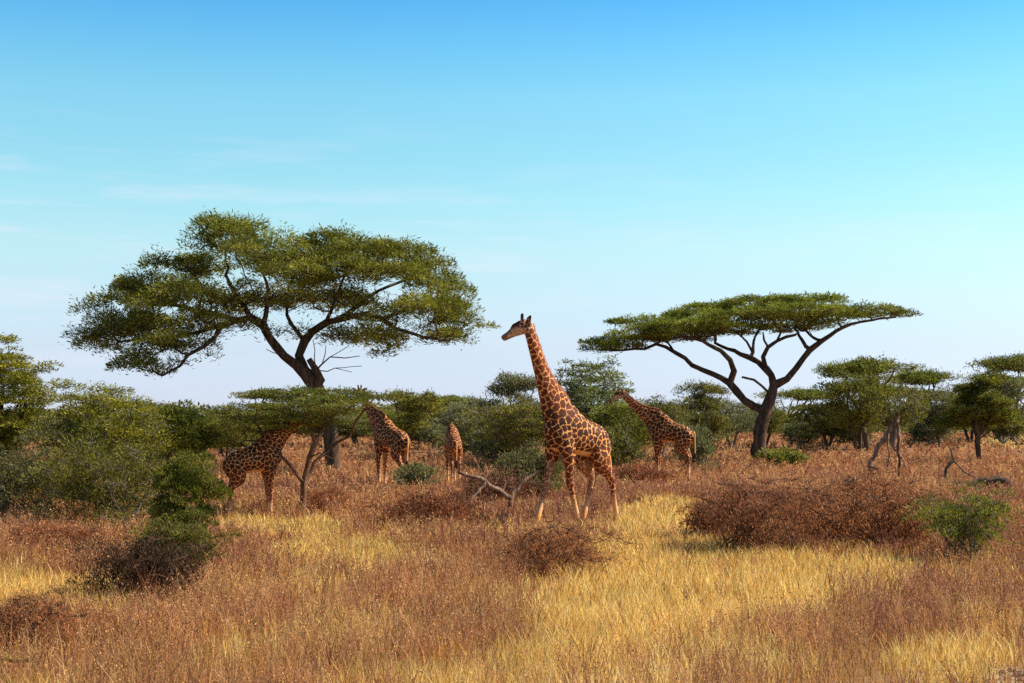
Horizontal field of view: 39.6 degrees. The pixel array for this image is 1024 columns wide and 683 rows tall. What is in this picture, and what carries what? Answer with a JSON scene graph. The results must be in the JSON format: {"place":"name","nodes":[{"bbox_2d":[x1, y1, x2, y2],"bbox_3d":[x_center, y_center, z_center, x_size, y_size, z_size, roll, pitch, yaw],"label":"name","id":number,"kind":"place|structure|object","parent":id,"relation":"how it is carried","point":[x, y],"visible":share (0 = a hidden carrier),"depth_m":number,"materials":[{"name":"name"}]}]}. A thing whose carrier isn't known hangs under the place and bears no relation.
{"place":"outdoors","nodes":[
{"label":"outdoors","id":0,"kind":"place"},
{"bbox_2d":[0,427,1023,682],"bbox_3d":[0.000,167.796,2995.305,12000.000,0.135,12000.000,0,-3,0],"label":"ground","id":1,"kind":"structure","parent":0,"point":[878,675],"depth_m":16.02,"materials":[{"name":"yellow plant"}]},
{"bbox_2d":[1,655,35,662],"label":"twig","id":2,"kind":"object","parent":1,"relation":"on","point":[17,660],"visible":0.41,"depth_m":13.79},
{"bbox_2d":[0,332,75,517],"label":"thorn tree","id":3,"kind":"object","parent":1,"relation":"on","point":[24,376],"visible":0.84,"depth_m":36.00,"materials":[{"name":"green plant"}]},
{"bbox_2d":[0,414,98,524],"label":"bush","id":4,"kind":"object","parent":1,"relation":"on","point":[9,485],"visible":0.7,"depth_m":33.10,"materials":[{"name":"green plant"}]},
{"bbox_2d":[0,582,106,649],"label":"shrub","id":5,"kind":"object","parent":1,"relation":"on","point":[16,602],"visible":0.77,"depth_m":15.47,"materials":[{"name":"red plant"}]},
{"bbox_2d":[4,513,104,551],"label":"shrub","id":6,"kind":"object","parent":1,"relation":"on","point":[62,530],"visible":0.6,"depth_m":26.15,"materials":[{"name":"red plant"}]},
{"bbox_2d":[18,430,181,528],"bbox_3d":[-9.120,3.143,32.275,4.372,2.426,3.852,0,-3,0],"label":"bush","id":7,"kind":"object","parent":1,"relation":"on","point":[132,474],"visible":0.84,"depth_m":31.67,"materials":[{"name":"green plant"}]},
{"bbox_2d":[30,378,180,516],"bbox_3d":[-10.274,2.733,35.955,3.663,3.683,3.761,2,-4,-34],"label":"thorn tree","id":8,"kind":"object","parent":1,"relation":"on","point":[143,431],"visible":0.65,"depth_m":35.34,"materials":[{"name":"green plant"}]},
{"bbox_2d":[64,528,224,604],"bbox_3d":[-5.095,3.167,19.370,2.292,1.329,1.979,0,-3,0],"label":"shrub","id":9,"kind":"object","parent":1,"relation":"on","point":[165,558],"visible":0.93,"depth_m":19.10,"materials":[{"name":"red plant"}]},
{"bbox_2d":[110,401,186,463],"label":"background tree","id":10,"kind":"object","parent":1,"relation":"on","point":[146,407],"visible":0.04,"depth_m":69.19,"materials":[{"name":"green plant"}]},
{"bbox_2d":[131,402,235,460],"bbox_3d":[-14.112,4.181,60.051,5.326,3.328,5.077,0,-3,0],"label":"thorn tree","id":11,"kind":"object","parent":1,"relation":"on","point":[191,432],"visible":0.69,"depth_m":59.13,"materials":[{"name":"green plant"}]},
{"bbox_2d":[128,502,240,572],"bbox_3d":[-5.223,3.112,21.974,1.540,1.238,1.924,3,-4,-39],"label":"bush","id":12,"kind":"object","parent":1,"relation":"on","point":[180,531],"visible":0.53,"depth_m":21.81,"materials":[{"name":"green plant"}]},
{"bbox_2d":[145,448,234,528],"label":"bush","id":13,"kind":"object","parent":1,"relation":"on","point":[180,475],"visible":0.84,"depth_m":25.79,"materials":[{"name":"green plant"}]},
{"bbox_2d":[199,408,259,458],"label":"background tree","id":14,"kind":"object","parent":1,"relation":"on","point":[237,435],"visible":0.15,"depth_m":82.63,"materials":[{"name":"green plant"}]},
{"bbox_2d":[210,425,262,453],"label":"background bush","id":15,"kind":"object","parent":1,"relation":"on","point":[235,448],"visible":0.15,"depth_m":95.63,"materials":[{"name":"green plant"}]},
{"bbox_2d":[220,414,313,517],"bbox_3d":[-6.120,3.114,35.724,2.461,2.654,0.537,2,-4,-28],"label":"giraffe","id":16,"kind":"object","parent":1,"relation":"on","point":[263,454],"visible":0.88,"depth_m":35.45},
{"bbox_2d":[240,410,305,430],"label":"background tree","id":17,"kind":"object","parent":1,"relation":"on","point":[267,417],"visible":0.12,"depth_m":99.68,"materials":[{"name":"green plant"}]},
{"bbox_2d":[58,208,500,473],"bbox_3d":[-10.406,-0.016,64.974,20.037,12.285,12.473,0,-3,0],"label":"acacia tree","id":18,"kind":"object","parent":1,"relation":"on","point":[348,253],"visible":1,"depth_m":63.05,"materials":[{"name":"green plant"}]},
{"bbox_2d":[204,383,405,513],"bbox_3d":[-5.397,2.752,36.308,5.463,3.509,4.306,0,-3,0],"label":"umbrella thorn tree","id":19,"kind":"object","parent":1,"relation":"on","point":[296,398],"visible":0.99,"depth_m":35.96,"materials":[{"name":"green plant"}]},
{"bbox_2d":[294,486,350,513],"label":"shrub","id":20,"kind":"object","parent":1,"relation":"on","point":[318,494],"visible":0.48,"depth_m":37.59,"materials":[{"name":"red plant"}]},
{"bbox_2d":[295,413,368,438],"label":"background tree","id":21,"kind":"object","parent":1,"relation":"on","point":[340,427],"visible":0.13,"depth_m":127.08,"materials":[{"name":"green plant"}]},
{"bbox_2d":[336,415,394,446],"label":"background tree","id":22,"kind":"object","parent":1,"relation":"on","point":[363,432],"visible":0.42,"depth_m":126.90,"materials":[{"name":"green plant"}]},
{"bbox_2d":[353,385,410,484],"bbox_3d":[-4.647,3.366,50.230,0.689,3.714,3.313,3,-4,-42],"label":"giraffe","id":23,"kind":"object","parent":1,"relation":"on","point":[391,438],"visible":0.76,"depth_m":49.72},
{"bbox_2d":[353,411,416,424],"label":"background tree","id":24,"kind":"object","parent":1,"relation":"on","point":[389,414],"visible":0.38,"depth_m":118.91,"materials":[{"name":"green plant"}]},
{"bbox_2d":[367,420,424,448],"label":"background bush","id":25,"kind":"object","parent":1,"relation":"on","point":[417,438],"visible":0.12,"depth_m":115.21,"materials":[{"name":"green plant"}]},
{"bbox_2d":[370,385,446,461],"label":"background tree","id":26,"kind":"object","parent":1,"relation":"on","point":[425,403],"visible":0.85,"depth_m":82.33,"materials":[{"name":"green plant"}]},
{"bbox_2d":[387,457,447,489],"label":"bush","id":27,"kind":"object","parent":1,"relation":"on","point":[409,472],"visible":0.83,"depth_m":46.73,"materials":[{"name":"green plant"}]},
{"bbox_2d":[358,486,485,528],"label":"shrub","id":28,"kind":"object","parent":1,"relation":"on","point":[424,505],"visible":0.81,"depth_m":31.84,"materials":[{"name":"red plant"}]},
{"bbox_2d":[390,403,453,443],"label":"background tree","id":29,"kind":"object","parent":1,"relation":"on","point":[413,413],"visible":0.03,"depth_m":132.82,"materials":[{"name":"green plant"}]},
{"bbox_2d":[429,435,442,474],"bbox_3d":[-3.121,4.727,57.965,0.623,1.839,0.067,0,-3,0],"label":"dead sapling","id":30,"kind":"object","parent":1,"relation":"on","point":[435,453],"visible":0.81,"depth_m":57.96,"materials":[{"name":"brown wood"}]},
{"bbox_2d":[414,418,463,449],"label":"background bush","id":31,"kind":"object","parent":1,"relation":"on","point":[429,433],"visible":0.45,"depth_m":115.15,"materials":[{"name":"green plant"}]},
{"bbox_2d":[416,394,483,424],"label":"background tree","id":32,"kind":"object","parent":1,"relation":"on","point":[452,398],"visible":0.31,"depth_m":107.72,"materials":[{"name":"green plant"}]},
{"bbox_2d":[444,422,462,482],"bbox_3d":[-2.298,4.299,54.904,0.641,2.402,2.906,0,-3,-6],"label":"giraffe","id":33,"kind":"object","parent":1,"relation":"on","point":[453,450],"visible":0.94,"depth_m":53.79},
{"bbox_2d":[435,424,495,454],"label":"background bush","id":34,"kind":"object","parent":1,"relation":"on","point":[442,443],"visible":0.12,"depth_m":91.02,"materials":[{"name":"green plant"}]},
{"bbox_2d":[431,395,509,453],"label":"background tree","id":35,"kind":"object","parent":1,"relation":"on","point":[463,428],"visible":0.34,"depth_m":86.42,"materials":[{"name":"green plant"}]},
{"bbox_2d":[464,418,532,466],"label":"background bush","id":36,"kind":"object","parent":1,"relation":"on","point":[483,446],"visible":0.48,"depth_m":68.92,"materials":[{"name":"green plant"}]},
{"bbox_2d":[458,457,540,509],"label":"fallen branch","id":37,"kind":"object","parent":1,"relation":"on","point":[486,482],"visible":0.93,"depth_m":36.06,"materials":[{"name":"grey wood"}]},
{"bbox_2d":[457,393,544,452],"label":"background tree","id":38,"kind":"object","parent":1,"relation":"on","point":[513,430],"visible":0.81,"depth_m":66.00,"materials":[{"name":"green plant"}]},
{"bbox_2d":[451,463,555,502],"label":"shrub","id":39,"kind":"object","parent":1,"relation":"on","point":[511,482],"visible":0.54,"depth_m":40.09,"materials":[{"name":"red plant"}]},
{"bbox_2d":[472,371,539,427],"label":"background tree","id":40,"kind":"object","parent":1,"relation":"on","point":[510,385],"visible":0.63,"depth_m":78.72,"materials":[{"name":"green plant"}]},
{"bbox_2d":[0,431,1023,682],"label":"brown weeds","id":41,"kind":"object","parent":1,"relation":"on","point":[930,465],"visible":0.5,"depth_m":19.54,"materials":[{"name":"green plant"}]},
{"bbox_2d":[3,394,1023,432],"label":"distant woodland","id":42,"kind":"object","parent":1,"relation":"on","point":[383,407],"visible":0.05,"depth_m":228.06,"materials":[{"name":"green plant"}]},
{"bbox_2d":[486,436,567,496],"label":"bush","id":43,"kind":"object","parent":1,"relation":"on","point":[528,457],"visible":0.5,"depth_m":42.10,"materials":[{"name":"green plant"}]},
{"bbox_2d":[501,313,618,523],"bbox_3d":[1.222,1.836,33.273,3.362,4.876,0.765,3,-4,-43],"label":"giraffe","id":44,"kind":"object","parent":1,"relation":"on","point":[572,434],"visible":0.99,"depth_m":32.95},
{"bbox_2d":[482,514,657,579],"bbox_3d":[0.921,3.426,22.885,2.826,1.335,2.447,0,-3,0],"label":"shrub","id":45,"kind":"object","parent":1,"relation":"on","point":[578,548],"visible":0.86,"depth_m":22.72,"materials":[{"name":"red plant"}]},
{"bbox_2d":[554,354,636,422],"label":"thorn tree","id":46,"kind":"object","parent":1,"relation":"on","point":[590,392],"visible":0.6,"depth_m":71.78,"materials":[{"name":"green plant"}]},
{"bbox_2d":[595,411,646,472],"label":"background bush","id":47,"kind":"object","parent":1,"relation":"on","point":[624,443],"visible":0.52,"depth_m":63.92,"materials":[{"name":"green plant"}]},
{"bbox_2d":[586,396,667,465],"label":"background tree","id":48,"kind":"object","parent":1,"relation":"on","point":[608,411],"visible":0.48,"depth_m":68.83,"materials":[{"name":"green plant"}]},
{"bbox_2d":[602,459,683,485],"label":"shrub","id":49,"kind":"object","parent":1,"relation":"on","point":[642,471],"visible":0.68,"depth_m":52.30,"materials":[{"name":"red plant"}]},
{"bbox_2d":[609,388,695,480],"bbox_3d":[5.778,3.789,58.422,3.794,3.820,0.718,-2,-4,30],"label":"giraffe","id":50,"kind":"object","parent":1,"relation":"on","point":[663,428],"visible":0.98,"depth_m":57.97},
{"bbox_2d":[624,393,697,457],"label":"background tree","id":51,"kind":"object","parent":1,"relation":"on","point":[668,407],"visible":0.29,"depth_m":86.33,"materials":[{"name":"green plant"}]},
{"bbox_2d":[664,417,720,471],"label":"background bush","id":52,"kind":"object","parent":1,"relation":"on","point":[706,449],"visible":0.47,"depth_m":65.31,"materials":[{"name":"green plant"}]},
{"bbox_2d":[667,378,740,453],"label":"background tree","id":53,"kind":"object","parent":1,"relation":"on","point":[704,402],"visible":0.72,"depth_m":91.00,"materials":[{"name":"green plant"}]},
{"bbox_2d":[674,490,739,537],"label":"shrub","id":54,"kind":"object","parent":1,"relation":"on","point":[693,519],"visible":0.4,"depth_m":28.86,"materials":[{"name":"red plant"}]},
{"bbox_2d":[702,395,771,447],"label":"background tree","id":55,"kind":"object","parent":1,"relation":"on","point":[740,410],"visible":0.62,"depth_m":115.19,"materials":[{"name":"green plant"}]},
{"bbox_2d":[577,290,924,459],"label":"acacia tree","id":56,"kind":"object","parent":1,"relation":"on","point":[706,320],"visible":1,"depth_m":80.50,"materials":[{"name":"green plant"}]},
{"bbox_2d":[680,449,824,553],"bbox_3d":[4.404,3.096,26.315,2.657,2.217,2.988,0,-3,0],"label":"shrub","id":57,"kind":"object","parent":1,"relation":"on","point":[759,512],"visible":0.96,"depth_m":26.10,"materials":[{"name":"red plant"}]},
{"bbox_2d":[734,400,802,446],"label":"background tree","id":58,"kind":"object","parent":1,"relation":"on","point":[773,426],"visible":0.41,"depth_m":123.26,"materials":[{"name":"green plant"}]},
{"bbox_2d":[750,446,813,466],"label":"bush","id":59,"kind":"object","parent":1,"relation":"on","point":[790,455],"visible":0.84,"depth_m":72.02,"materials":[{"name":"green plant"}]},
{"bbox_2d":[752,386,838,446],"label":"background tree","id":60,"kind":"object","parent":1,"relation":"on","point":[802,394],"visible":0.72,"depth_m":127.71,"materials":[{"name":"green plant"}]},
{"bbox_2d":[778,418,824,448],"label":"background bush","id":61,"kind":"object","parent":1,"relation":"on","point":[792,432],"visible":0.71,"depth_m":119.25,"materials":[{"name":"green plant"}]},
{"bbox_2d":[781,399,869,449],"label":"background tree","id":62,"kind":"object","parent":1,"relation":"on","point":[814,423],"visible":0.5,"depth_m":115.36,"materials":[{"name":"green plant"}]},
{"bbox_2d":[754,463,935,553],"bbox_3d":[6.010,3.421,27.206,3.794,2.166,3.453,3,-4,-42],"label":"shrub","id":63,"kind":"object","parent":1,"relation":"on","point":[823,516],"visible":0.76,"depth_m":26.86,"materials":[{"name":"red plant"}]},
{"bbox_2d":[817,417,887,448],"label":"background bush","id":64,"kind":"object","parent":1,"relation":"on","point":[845,437],"visible":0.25,"depth_m":119.38,"materials":[{"name":"green plant"}]},
{"bbox_2d":[804,367,904,452],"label":"background tree","id":65,"kind":"object","parent":1,"relation":"on","point":[854,415],"visible":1,"depth_m":104.70,"materials":[{"name":"green plant"}]},
{"bbox_2d":[809,352,925,450],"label":"background tree","id":66,"kind":"object","parent":1,"relation":"on","point":[859,365],"visible":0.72,"depth_m":111.60,"materials":[{"name":"green plant"}]},
{"bbox_2d":[812,460,933,534],"bbox_3d":[7.394,3.245,29.014,2.378,1.831,2.192,-2,-4,33],"label":"shrub","id":67,"kind":"object","parent":1,"relation":"on","point":[884,487],"visible":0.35,"depth_m":28.88,"materials":[{"name":"red plant"}]},
{"bbox_2d":[867,416,907,475],"bbox_3d":[15.883,4.443,59.886,1.816,2.649,0.848,0,-3,0],"label":"dead tree","id":68,"kind":"object","parent":1,"relation":"on","point":[884,439],"visible":0.91,"depth_m":59.92,"materials":[{"name":"grey wood"}]},
{"bbox_2d":[852,374,930,449],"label":"background tree","id":69,"kind":"object","parent":1,"relation":"on","point":[907,412],"visible":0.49,"depth_m":115.02,"materials":[{"name":"green plant"}]},
{"bbox_2d":[836,480,966,552],"bbox_3d":[7.506,3.480,27.341,2.606,1.661,2.596,3,-4,-40],"label":"shrub","id":70,"kind":"object","parent":1,"relation":"on","point":[899,508],"visible":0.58,"depth_m":27.03,"materials":[{"name":"red plant"}]},
{"bbox_2d":[879,366,966,444],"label":"background tree","id":71,"kind":"object","parent":1,"relation":"on","point":[932,378],"visible":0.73,"depth_m":136.73,"materials":[{"name":"green plant"}]},
{"bbox_2d":[903,416,954,445],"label":"background bush","id":72,"kind":"object","parent":1,"relation":"on","point":[924,432],"visible":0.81,"depth_m":128.04,"materials":[{"name":"green plant"}]},
{"bbox_2d":[905,384,961,446],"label":"background tree","id":73,"kind":"object","parent":1,"relation":"on","point":[937,410],"visible":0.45,"depth_m":128.01,"materials":[{"name":"green plant"}]},
{"bbox_2d":[894,473,1023,563],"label":"bush","id":74,"kind":"object","parent":1,"relation":"on","point":[957,524],"visible":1,"depth_m":24.28,"materials":[{"name":"green plant"}]},
{"bbox_2d":[944,445,977,478],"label":"dead branch","id":75,"kind":"object","parent":1,"relation":"on","point":[951,463],"visible":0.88,"depth_m":49.64,"materials":[{"name":"grey wood"}]},
{"bbox_2d":[943,382,989,442],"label":"background tree","id":76,"kind":"object","parent":1,"relation":"on","point":[967,436],"depth_m":144.84,"materials":[{"name":"green plant"}]},
{"bbox_2d":[930,364,1023,460],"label":"tree","id":77,"kind":"object","parent":1,"relation":"on","point":[976,397],"visible":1,"depth_m":77.05,"materials":[{"name":"green plant"}]},
{"bbox_2d":[958,475,1012,488],"bbox_3d":[16.062,4.807,48.211,1.901,0.543,0.504,0,-3,0],"label":"fallen log","id":78,"kind":"object","parent":1,"relation":"on","point":[994,479],"visible":0.56,"depth_m":48.17,"materials":[{"name":"grey wood"}]},
{"bbox_2d":[963,350,1023,441],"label":"background tree","id":79,"kind":"object","parent":1,"relation":"on","point":[1014,363],"visible":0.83,"depth_m":156.10,"materials":[{"name":"green plant"}]},
{"bbox_2d":[963,370,1023,442],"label":"background tree","id":80,"kind":"object","parent":1,"relation":"on","point":[1008,389],"visible":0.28,"depth_m":143.78,"materials":[{"name":"green plant"}]},
{"bbox_2d":[966,397,1023,445],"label":"background bush","id":81,"kind":"object","parent":1,"relation":"on","point":[1012,431],"visible":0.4,"depth_m":133.02,"materials":[{"name":"green plant"}]},
{"bbox_2d":[0,0,1023,418],"label":"sky","id":82,"kind":"structure","parent":0,"point":[583,164],"materials":[{"name":"blue"}]},
{"bbox_2d":[1013,670,1023,676],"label":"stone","id":83,"kind":"object","parent":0,"point":[1022,673],"visible":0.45,"depth_m":13.48,"materials":[{"name":"grey stone"}]}
]}

